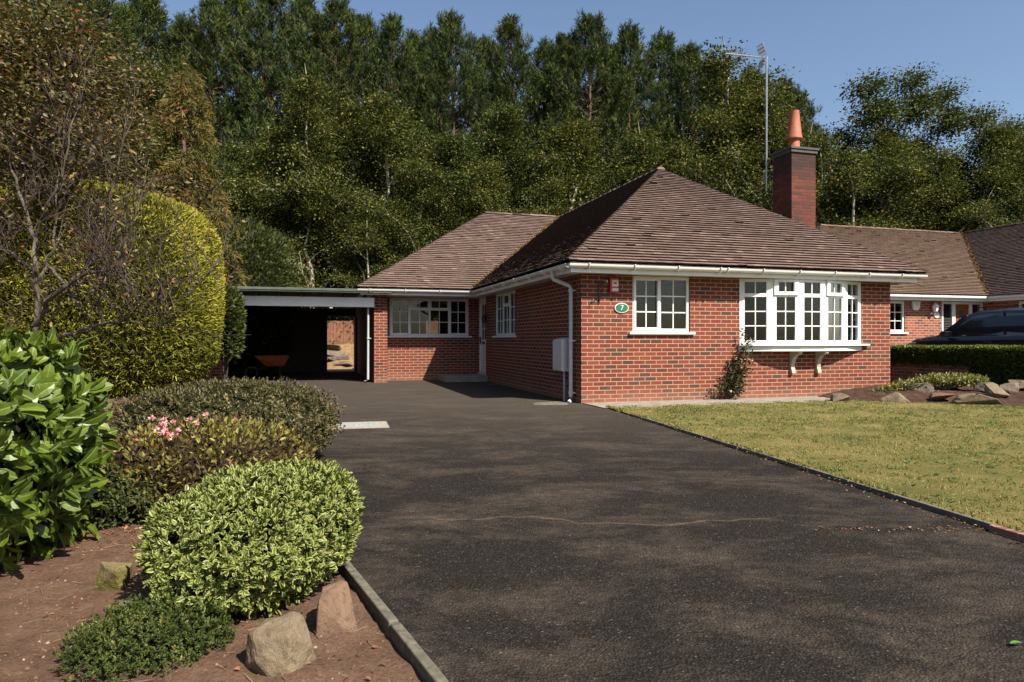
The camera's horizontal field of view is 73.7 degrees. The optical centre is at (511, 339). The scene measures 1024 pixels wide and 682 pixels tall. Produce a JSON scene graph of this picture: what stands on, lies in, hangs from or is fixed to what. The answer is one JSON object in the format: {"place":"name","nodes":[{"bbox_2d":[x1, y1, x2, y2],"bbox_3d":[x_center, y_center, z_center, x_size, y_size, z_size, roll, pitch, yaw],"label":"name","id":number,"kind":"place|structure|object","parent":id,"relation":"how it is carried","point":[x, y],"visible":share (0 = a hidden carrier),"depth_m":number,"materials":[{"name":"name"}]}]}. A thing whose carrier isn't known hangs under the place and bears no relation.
{"place":"outdoors","nodes":[
{"label":"outdoors","id":0,"kind":"place"},
{"bbox_2d":[0,396,422,681],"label":"flower bed","id":1,"kind":"object","parent":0,"point":[29,632],"visible":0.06,"depth_m":2.70,"materials":[{"name":"red soil"}]},
{"bbox_2d":[0,319,121,571],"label":"laurel bush","id":2,"kind":"object","parent":1,"relation":"on","point":[54,437],"visible":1,"depth_m":3.42,"materials":[{"name":"green plant"}]},
{"bbox_2d":[0,0,214,345],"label":"autumn tree","id":3,"kind":"object","parent":1,"relation":"on","point":[22,78],"visible":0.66,"depth_m":12.43,"materials":[{"name":"brown plant"}]},
{"bbox_2d":[93,562,132,590],"bbox_3d":[-1.808,1.085,3.119,0.123,0.140,0.138,6,-1,39],"label":"rock","id":4,"kind":"object","parent":1,"relation":"on","point":[113,575],"visible":0.97,"depth_m":3.09,"materials":[{"name":"stone"}]},
{"bbox_2d":[0,179,227,398],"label":"golden hedge","id":5,"kind":"object","parent":1,"relation":"on","point":[126,358],"visible":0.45,"depth_m":12.90,"materials":[{"name":"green plant"}]},
{"bbox_2d":[0,0,233,205],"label":"autumn tree","id":6,"kind":"object","parent":1,"relation":"on","point":[76,33],"visible":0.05,"depth_m":16.01,"materials":[{"name":"brown plant"}]},
{"bbox_2d":[58,460,180,530],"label":"evergreen","id":7,"kind":"object","parent":1,"relation":"on","point":[119,507],"visible":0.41,"depth_m":4.09,"materials":[{"name":"green plant"}]},
{"bbox_2d":[0,55,239,224],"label":"autumn tree","id":8,"kind":"object","parent":1,"relation":"on","point":[144,127],"visible":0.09,"depth_m":17.10,"materials":[{"name":"brown plant"}]},
{"bbox_2d":[0,18,260,346],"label":"bare tree","id":9,"kind":"object","parent":1,"relation":"on","point":[101,246],"visible":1,"depth_m":6.76,"materials":[{"name":"brown plant"}]},
{"bbox_2d":[52,591,236,681],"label":"carpet plant","id":10,"kind":"object","parent":1,"relation":"on","point":[143,637],"visible":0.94,"depth_m":2.39,"materials":[{"name":"green plant"}]},
{"bbox_2d":[0,521,384,681],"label":"fallen leaves","id":11,"kind":"object","parent":1,"relation":"on","point":[249,629],"depth_m":2.79,"materials":[{"name":"brown plant"}]},
{"bbox_2d":[0,525,414,681],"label":"soil crumbs","id":12,"kind":"object","parent":1,"relation":"on","point":[192,668],"visible":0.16,"depth_m":2.64,"materials":[{"name":"brown soil"}]},
{"bbox_2d":[96,412,325,511],"bbox_3d":[-2.112,0.857,4.701,1.672,0.761,1.386,0,0,0],"label":"rose bush","id":13,"kind":"object","parent":1,"relation":"on","point":[192,452],"visible":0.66,"depth_m":4.39,"materials":[{"name":"green plant"}]},
{"bbox_2d":[103,375,345,457],"bbox_3d":[-2.574,0.779,6.234,2.110,0.916,1.807,0,0,0],"label":"dark shrub","id":14,"kind":"object","parent":1,"relation":"on","point":[303,410],"visible":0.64,"depth_m":5.84,"materials":[{"name":"green plant"}]},
{"bbox_2d":[131,455,365,619],"bbox_3d":[-1.164,0.908,3.239,0.917,0.654,1.430,0,0,0],"label":"variegated bush","id":15,"kind":"object","parent":1,"relation":"on","point":[274,534],"visible":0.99,"depth_m":2.80,"materials":[{"name":"green plant"}]},
{"bbox_2d":[245,611,315,676],"bbox_3d":[-0.802,1.095,2.380,0.240,0.236,0.187,-6,5,-28],"label":"rock","id":16,"kind":"object","parent":1,"relation":"on","point":[276,646],"visible":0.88,"depth_m":2.33,"materials":[{"name":"stone"}]},
{"bbox_2d":[316,580,357,634],"bbox_3d":[-0.722,1.123,2.744,0.170,0.262,0.156,0,0,-31],"label":"rock","id":17,"kind":"object","parent":1,"relation":"on","point":[335,610],"visible":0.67,"depth_m":2.70,"materials":[{"name":"brown stone"}]},
{"bbox_2d":[327,343,353,368],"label":"back garden bank","id":18,"kind":"structure","parent":0,"point":[348,349],"depth_m":26.77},
{"bbox_2d":[321,200,404,320],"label":"beech tree","id":19,"kind":"object","parent":18,"relation":"on","point":[360,227],"visible":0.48,"depth_m":28.48,"materials":[{"name":"green plant"}]},
{"bbox_2d":[327,321,437,344],"bbox_3d":[-7.250,-0.153,28.645,12.700,1.360,0.210,0,0,0],"label":"board fence","id":20,"kind":"object","parent":18,"relation":"on","point":[343,332],"visible":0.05,"depth_m":28.60,"materials":[{"name":"brown wood"}]},
{"bbox_2d":[315,151,484,320],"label":"beech tree","id":21,"kind":"object","parent":18,"relation":"on","point":[422,197],"visible":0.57,"depth_m":29.48,"materials":[{"name":"green plant"}]},
{"bbox_2d":[0,0,1023,308],"label":"sky","id":22,"kind":"structure","parent":0,"point":[980,41],"materials":[{"name":"blue"}]},
{"bbox_2d":[220,371,1023,681],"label":"driveway","id":23,"kind":"structure","parent":0,"point":[550,543],"depth_m":3.54,"materials":[{"name":"grey asphalt"}]},
{"bbox_2d":[212,284,247,384],"bbox_3d":[-6.540,-0.036,15.589,0.971,2.529,1.065,0,0,0],"label":"shrub","id":24,"kind":"object","parent":23,"relation":"on","point":[234,327],"visible":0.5,"depth_m":15.48,"materials":[{"name":"green plant"}]},
{"bbox_2d":[216,215,301,374],"bbox_3d":[-8.548,-1.382,21.963,3.567,5.226,3.214,0,0,0],"label":"shrub","id":25,"kind":"object","parent":23,"relation":"on","point":[263,265],"visible":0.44,"depth_m":21.42,"materials":[{"name":"green plant"}]},
{"bbox_2d":[244,355,304,378],"bbox_3d":[-6.821,0.804,19.610,1.651,0.674,0.612,0,0,-25],"label":"wheelbarrow","id":26,"kind":"object","parent":23,"relation":"on","point":[278,361],"visible":0.91,"depth_m":19.38,"materials":[{"name":"orange metal"}]},
{"bbox_2d":[199,286,390,382],"bbox_3d":[-6.398,0.027,20.187,4.800,2.600,7.140,0,0,-17],"label":"carport","id":27,"kind":"object","parent":23,"relation":"on","point":[310,344],"visible":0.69,"depth_m":20.17,"materials":[{"name":"grey metal"}]},
{"bbox_2d":[631,414,1009,528],"bbox_3d":[2.759,1.135,4.507,0.036,0.089,11.194,0,0,-10],"label":"lawn edging","id":28,"kind":"object","parent":23,"relation":"on","point":[948,513],"visible":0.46,"depth_m":5.21,"materials":[{"name":"grey concrete"}]},
{"bbox_2d":[585,396,829,407],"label":"path","id":29,"kind":"structure","parent":0,"point":[700,401],"depth_m":12.23,"materials":[{"name":"concrete"}]},
{"bbox_2d":[713,282,755,399],"bbox_3d":[4.090,0.061,12.612,0.929,2.269,0.433,0,0,-17],"label":"climbing rose","id":30,"kind":"object","parent":29,"relation":"on","point":[736,381],"visible":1,"depth_m":12.63,"materials":[{"name":"green plant"}]},
{"bbox_2d":[605,399,1023,532],"bbox_3d":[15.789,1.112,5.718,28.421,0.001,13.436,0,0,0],"label":"lawn","id":31,"kind":"structure","parent":0,"point":[975,472],"depth_m":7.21,"materials":[{"name":"green plant"}]},
{"bbox_2d":[818,383,1023,405],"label":"rock garden bed","id":32,"kind":"object","parent":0,"point":[1013,398],"visible":0.44,"depth_m":12.69,"materials":[{"name":"soil"}]},
{"bbox_2d":[871,371,989,393],"bbox_3d":[8.007,0.875,13.003,2.417,0.538,0.632,0,0,0],"label":"ground cover plant","id":33,"kind":"object","parent":32,"relation":"on","point":[939,378],"visible":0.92,"depth_m":12.90,"materials":[{"name":"green plant"}]},
{"bbox_2d":[951,393,1001,404],"bbox_3d":[7.964,1.066,11.725,0.741,0.294,0.342,0,0,22],"label":"rock","id":34,"kind":"object","parent":32,"relation":"on","point":[974,398],"visible":0.91,"depth_m":11.62,"materials":[{"name":"stone"}]},
{"label":"ground","id":35,"kind":"structure","parent":0,"visible":0},
{"bbox_2d":[8,2,216,227],"bbox_3d":[-14.104,-4.623,22.244,7.474,12.145,7.498,0,0,33],"label":"beech tree","id":36,"kind":"object","parent":35,"relation":"on","point":[108,47],"visible":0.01,"depth_m":22.07,"materials":[{"name":"green plant"}]},
{"bbox_2d":[53,0,178,187],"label":"pine tree","id":37,"kind":"object","parent":35,"relation":"on","point":[103,6],"visible":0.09,"depth_m":36.66,"materials":[{"name":"green plant"}]},
{"bbox_2d":[84,0,194,182],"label":"pine tree","id":38,"kind":"object","parent":35,"relation":"on","point":[129,11],"visible":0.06,"depth_m":40.87,"materials":[{"name":"green plant"}]},
{"bbox_2d":[95,45,247,232],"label":"beech tree","id":39,"kind":"object","parent":35,"relation":"on","point":[154,76],"visible":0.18,"depth_m":23.92,"materials":[{"name":"green plant"}]},
{"bbox_2d":[123,0,227,129],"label":"pine tree","id":40,"kind":"object","parent":35,"relation":"on","point":[154,17],"visible":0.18,"depth_m":43.02,"materials":[{"name":"green plant"}]},
{"bbox_2d":[120,10,243,189],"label":"pine tree","id":41,"kind":"object","parent":35,"relation":"on","point":[172,47],"visible":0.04,"depth_m":42.19,"materials":[{"name":"green plant"}]},
{"bbox_2d":[124,95,260,226],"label":"beech tree","id":42,"kind":"object","parent":35,"relation":"on","point":[214,161],"visible":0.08,"depth_m":26.44,"materials":[{"name":"green plant"}]},
{"bbox_2d":[131,45,255,365],"bbox_3d":[-8.735,-3.171,17.941,3.228,9.180,3.660,0,0,29],"label":"larch tree","id":43,"kind":"object","parent":35,"relation":"on","point":[199,104],"visible":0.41,"depth_m":17.88,"materials":[{"name":"plant"}]},
{"bbox_2d":[133,0,290,226],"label":"pine tree","id":44,"kind":"object","parent":35,"relation":"on","point":[214,13],"visible":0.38,"depth_m":39.19,"materials":[{"name":"green plant"}]},
{"bbox_2d":[191,0,294,174],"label":"pine tree","id":45,"kind":"object","parent":35,"relation":"on","point":[235,4],"visible":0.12,"depth_m":43.98,"materials":[{"name":"green plant"}]},
{"bbox_2d":[212,136,276,226],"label":"beech tree","id":46,"kind":"object","parent":35,"relation":"on","point":[238,150],"visible":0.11,"depth_m":32.55,"materials":[{"name":"green plant"}]},
{"bbox_2d":[197,0,336,175],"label":"pine tree","id":47,"kind":"object","parent":35,"relation":"on","point":[265,11],"visible":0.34,"depth_m":38.80,"materials":[{"name":"green plant"}]},
{"bbox_2d":[208,170,337,271],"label":"beech tree","id":48,"kind":"object","parent":35,"relation":"on","point":[268,211],"visible":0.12,"depth_m":30.63,"materials":[{"name":"green plant"}]},
{"bbox_2d":[205,63,352,287],"bbox_3d":[-10.189,-5.434,30.996,7.177,13.841,7.297,0,0,19],"label":"beech tree","id":49,"kind":"object","parent":35,"relation":"on","point":[305,117],"visible":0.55,"depth_m":30.43,"materials":[{"name":"green plant"}]},
{"bbox_2d":[235,116,356,337],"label":"beech tree","id":50,"kind":"object","parent":35,"relation":"on","point":[265,175],"visible":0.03,"depth_m":33.08,"materials":[{"name":"green plant"}]},
{"bbox_2d":[247,0,347,152],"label":"pine tree","id":51,"kind":"object","parent":35,"relation":"on","point":[305,8],"visible":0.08,"depth_m":43.17,"materials":[{"name":"green plant"}]},
{"bbox_2d":[231,170,397,349],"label":"beech tree","id":52,"kind":"object","parent":35,"relation":"on","point":[317,210],"visible":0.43,"depth_m":29.52,"materials":[{"name":"green plant"}]},
{"bbox_2d":[242,0,436,340],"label":"pine tree","id":53,"kind":"object","parent":35,"relation":"on","point":[337,12],"visible":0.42,"depth_m":37.95,"materials":[{"name":"green plant"}]},
{"bbox_2d":[264,83,421,326],"bbox_3d":[-7.812,-5.278,32.211,7.294,13.488,7.858,0,0,35],"label":"beech tree","id":54,"kind":"object","parent":35,"relation":"on","point":[345,122],"visible":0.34,"depth_m":32.05,"materials":[{"name":"green plant"}]},
{"bbox_2d":[315,157,400,308],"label":"beech tree","id":55,"kind":"object","parent":35,"relation":"on","point":[368,196],"visible":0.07,"depth_m":33.47,"materials":[{"name":"green plant"}]},
{"bbox_2d":[326,10,406,191],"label":"pine tree","id":56,"kind":"object","parent":35,"relation":"on","point":[365,23],"visible":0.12,"depth_m":43.43,"materials":[{"name":"green plant"}]},
{"bbox_2d":[294,71,452,320],"bbox_3d":[-6.372,-5.245,31.638,8.411,13.420,7.807,0,0,2],"label":"beech tree","id":57,"kind":"object","parent":35,"relation":"on","point":[394,119],"visible":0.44,"depth_m":31.23,"materials":[{"name":"green plant"}]},
{"bbox_2d":[337,561,448,681],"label":"kerb","id":58,"kind":"structure","parent":35,"relation":"on","point":[409,648],"depth_m":2.67,"materials":[{"name":"concrete"}]},
{"bbox_2d":[336,11,474,236],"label":"pine tree","id":59,"kind":"object","parent":35,"relation":"on","point":[390,35],"visible":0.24,"depth_m":39.13,"materials":[{"name":"green plant"}]},
{"bbox_2d":[394,21,478,318],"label":"pine tree","id":60,"kind":"object","parent":35,"relation":"on","point":[427,42],"visible":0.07,"depth_m":44.20,"materials":[{"name":"green plant"}]},
{"bbox_2d":[375,123,505,320],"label":"beech tree","id":61,"kind":"object","parent":35,"relation":"on","point":[456,145],"visible":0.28,"depth_m":31.39,"materials":[{"name":"green plant"}]},
{"bbox_2d":[393,8,530,241],"bbox_3d":[-3.083,-8.759,38.768,9.067,20.420,9.212,0,0,22],"label":"pine tree","id":62,"kind":"object","parent":35,"relation":"on","point":[448,39],"visible":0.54,"depth_m":38.12,"materials":[{"name":"green plant"}]},
{"bbox_2d":[439,34,525,209],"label":"pine tree","id":63,"kind":"object","parent":35,"relation":"on","point":[485,46],"visible":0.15,"depth_m":43.44,"materials":[{"name":"green plant"}]},
{"bbox_2d":[427,150,558,320],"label":"beech tree","id":64,"kind":"object","parent":35,"relation":"on","point":[491,191],"visible":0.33,"depth_m":30.48,"materials":[{"name":"green plant"}]},
{"bbox_2d":[436,12,571,213],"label":"pine tree","id":65,"kind":"object","parent":35,"relation":"on","point":[511,32],"visible":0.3,"depth_m":39.20,"materials":[{"name":"green plant"}]},
{"bbox_2d":[443,94,583,230],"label":"beech tree","id":66,"kind":"object","parent":35,"relation":"on","point":[507,138],"visible":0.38,"depth_m":33.25,"materials":[{"name":"green plant"}]},
{"bbox_2d":[512,169,577,216],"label":"beech tree","id":67,"kind":"object","parent":35,"relation":"on","point":[543,195],"visible":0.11,"depth_m":30.75,"materials":[{"name":"green plant"}]},
{"bbox_2d":[516,35,586,206],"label":"pine tree","id":68,"kind":"object","parent":35,"relation":"on","point":[541,54],"visible":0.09,"depth_m":43.28,"materials":[{"name":"green plant"}]},
{"bbox_2d":[493,31,612,197],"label":"pine tree","id":69,"kind":"object","parent":35,"relation":"on","point":[556,48],"visible":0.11,"depth_m":41.24,"materials":[{"name":"green plant"}]},
{"bbox_2d":[503,106,657,215],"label":"beech tree","id":70,"kind":"object","parent":35,"relation":"on","point":[581,152],"visible":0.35,"depth_m":33.17,"materials":[{"name":"green plant"}]},
{"bbox_2d":[487,8,685,211],"bbox_3d":[4.535,-8.419,38.409,10.719,19.727,10.550,0,0,16],"label":"pine tree","id":71,"kind":"object","parent":35,"relation":"on","point":[595,54],"visible":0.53,"depth_m":36.80,"materials":[{"name":"green plant"}]},
{"bbox_2d":[564,119,669,212],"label":"beech tree","id":72,"kind":"object","parent":35,"relation":"on","point":[653,131],"visible":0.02,"depth_m":34.00,"materials":[{"name":"green plant"}]},
{"bbox_2d":[572,130,688,200],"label":"beech tree","id":73,"kind":"object","parent":35,"relation":"on","point":[634,150],"visible":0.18,"depth_m":31.69,"materials":[{"name":"green plant"}]},
{"bbox_2d":[564,18,713,210],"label":"pine tree","id":74,"kind":"object","parent":35,"relation":"on","point":[630,38],"visible":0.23,"depth_m":39.25,"materials":[{"name":"green plant"}]},
{"bbox_2d":[353,110,927,409],"bbox_3d":[1.176,-2.017,18.730,10.731,6.887,13.958,0,0,-17],"label":"bungalow","id":75,"kind":"object","parent":35,"relation":"on","point":[684,260],"visible":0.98,"depth_m":13.67,"materials":[{"name":"red brick"}]},
{"bbox_2d":[387,298,471,337],"bbox_3d":[-2.288,-0.596,18.981,2.370,1.095,0.160,0,0,-17],"label":"window","id":76,"kind":"structure","parent":75,"relation":"in","point":[392,335],"depth_m":18.99,"materials":[{"name":"white plastic"}]},
{"bbox_2d":[477,297,485,374],"bbox_3d":[-0.788,-0.088,18.818,0.130,2.110,0.890,0,0,-17],"label":"door","id":77,"kind":"structure","parent":75,"relation":"in","point":[482,301],"depth_m":19.05,"materials":[{"name":"white plastic"}]},
{"bbox_2d":[492,290,515,337],"bbox_3d":[-0.161,-0.593,16.656,0.160,1.100,1.970,0,0,-17],"label":"window","id":78,"kind":"structure","parent":75,"relation":"in","point":[498,335],"depth_m":16.81,"materials":[{"name":"white plastic"}]},
{"bbox_2d":[553,338,568,400],"bbox_3d":[0.920,0.548,12.602,0.204,1.158,0.480,0,0,-17],"label":"meter box","id":79,"kind":"object","parent":75,"relation":"attached to","point":[560,354],"visible":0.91,"depth_m":12.41,"materials":[{"name":"grey plastic"}]},
{"bbox_2d":[629,276,694,333],"bbox_3d":[2.718,-0.616,12.438,1.325,1.055,0.160,0,0,-17],"label":"window","id":80,"kind":"structure","parent":75,"relation":"in","point":[636,330],"depth_m":12.43,"materials":[{"name":"white plastic"}]},
{"bbox_2d":[723,43,772,190],"bbox_3d":[5.669,-5.394,16.446,1.409,3.542,0.284,0,0,-21],"label":"tv aerial","id":81,"kind":"object","parent":75,"relation":"attached to","point":[762,51],"visible":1,"depth_m":16.62,"materials":[{"name":"metal"}]},
{"bbox_2d":[737,278,869,372],"bbox_3d":[5.739,-0.244,13.183,3.040,1.802,0.460,0,0,-17],"label":"bow window","id":82,"kind":"structure","parent":75,"relation":"in","point":[822,346],"depth_m":12.97,"materials":[{"name":"white plastic"}]},
{"bbox_2d":[604,26,709,160],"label":"pine tree","id":83,"kind":"object","parent":35,"relation":"on","point":[667,44],"visible":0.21,"depth_m":42.16,"materials":[{"name":"green plant"}]},
{"bbox_2d":[614,131,721,188],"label":"beech tree","id":84,"kind":"object","parent":35,"relation":"on","point":[669,163],"visible":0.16,"depth_m":31.41,"materials":[{"name":"green plant"}]},
{"bbox_2d":[643,39,736,194],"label":"pine tree","id":85,"kind":"object","parent":35,"relation":"on","point":[681,72],"visible":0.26,"depth_m":39.30,"materials":[{"name":"green plant"}]},
{"bbox_2d":[624,36,806,211],"bbox_3d":[11.064,-6.876,35.794,10.490,16.836,10.318,0,0,11],"label":"beech tree","id":86,"kind":"object","parent":35,"relation":"on","point":[719,65],"visible":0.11,"depth_m":34.14,"materials":[{"name":"green plant"}]},
{"bbox_2d":[661,99,829,210],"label":"beech tree","id":87,"kind":"object","parent":35,"relation":"on","point":[718,125],"visible":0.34,"depth_m":31.32,"materials":[{"name":"green plant"}]},
{"bbox_2d":[689,70,860,225],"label":"beech tree","id":88,"kind":"object","parent":35,"relation":"on","point":[773,123],"visible":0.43,"depth_m":31.00,"materials":[{"name":"green plant"}]},
{"bbox_2d":[764,76,819,196],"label":"pine tree","id":89,"kind":"object","parent":35,"relation":"on","point":[791,98],"visible":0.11,"depth_m":43.43,"materials":[{"name":"green plant"}]},
{"bbox_2d":[793,82,830,176],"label":"pine tree","id":90,"kind":"object","parent":35,"relation":"on","point":[807,108],"visible":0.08,"depth_m":47.49,"materials":[{"name":"green plant"}]},
{"bbox_2d":[760,67,940,228],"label":"beech tree","id":91,"kind":"object","parent":35,"relation":"on","point":[876,113],"visible":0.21,"depth_m":32.27,"materials":[{"name":"green plant"}]},
{"bbox_2d":[787,122,926,229],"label":"beech tree","id":92,"kind":"object","parent":35,"relation":"on","point":[850,177],"visible":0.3,"depth_m":29.93,"materials":[{"name":"green plant"}]},
{"bbox_2d":[826,151,934,228],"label":"beech tree","id":93,"kind":"object","parent":35,"relation":"on","point":[875,198],"visible":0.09,"depth_m":31.33,"materials":[{"name":"green plant"}]},
{"bbox_2d":[827,62,947,227],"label":"beech tree","id":94,"kind":"object","parent":35,"relation":"on","point":[922,106],"visible":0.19,"depth_m":34.18,"materials":[{"name":"green plant"}]},
{"bbox_2d":[833,118,977,230],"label":"beech tree","id":95,"kind":"object","parent":35,"relation":"on","point":[883,144],"visible":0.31,"depth_m":31.27,"materials":[{"name":"green plant"}]},
{"bbox_2d":[816,222,1023,344],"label":"neighbour bungalow","id":96,"kind":"object","parent":35,"relation":"on","point":[966,269],"visible":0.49,"depth_m":21.84,"materials":[{"name":"brick"}]},
{"bbox_2d":[876,77,980,218],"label":"beech tree","id":97,"kind":"object","parent":35,"relation":"on","point":[946,125],"visible":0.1,"depth_m":36.31,"materials":[{"name":"green plant"}]},
{"bbox_2d":[860,136,1023,295],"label":"beech tree","id":98,"kind":"object","parent":35,"relation":"on","point":[949,161],"visible":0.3,"depth_m":31.42,"materials":[{"name":"green plant"}]},
{"bbox_2d":[899,101,1019,230],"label":"beech tree","id":99,"kind":"object","parent":35,"relation":"on","point":[973,120],"visible":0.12,"depth_m":33.50,"materials":[{"name":"green plant"}]},
{"bbox_2d":[917,114,1023,231],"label":"beech tree","id":100,"kind":"object","parent":35,"relation":"on","point":[1021,128],"visible":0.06,"depth_m":32.26,"materials":[{"name":"green plant"}]},
{"bbox_2d":[923,108,1023,230],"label":"beech tree","id":101,"kind":"object","parent":35,"relation":"on","point":[1003,137],"visible":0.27,"depth_m":31.69,"materials":[{"name":"green plant"}]},
{"bbox_2d":[938,157,1023,295],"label":"beech tree","id":102,"kind":"object","parent":35,"relation":"on","point":[1008,178],"visible":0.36,"depth_m":30.59,"materials":[{"name":"green plant"}]},
{"label":"neighbour driveway","id":103,"kind":"structure","parent":0,"visible":0},
{"bbox_2d":[890,344,1023,386],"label":"box hedge","id":104,"kind":"object","parent":103,"relation":"on","point":[998,364],"visible":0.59,"depth_m":14.59,"materials":[{"name":"green plant"}]},
{"bbox_2d":[907,305,1023,345],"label":"parked car","id":105,"kind":"object","parent":103,"relation":"on","point":[1004,326],"visible":0.44,"depth_m":15.99,"materials":[{"name":"blue paint"}]},
{"label":"side passage","id":106,"kind":"structure","parent":0,"visible":0},
{"bbox_2d":[890,362,969,383],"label":"wall","id":107,"kind":"structure","parent":106,"relation":"on","point":[897,371],"depth_m":15.95,"materials":[{"name":"brick"}]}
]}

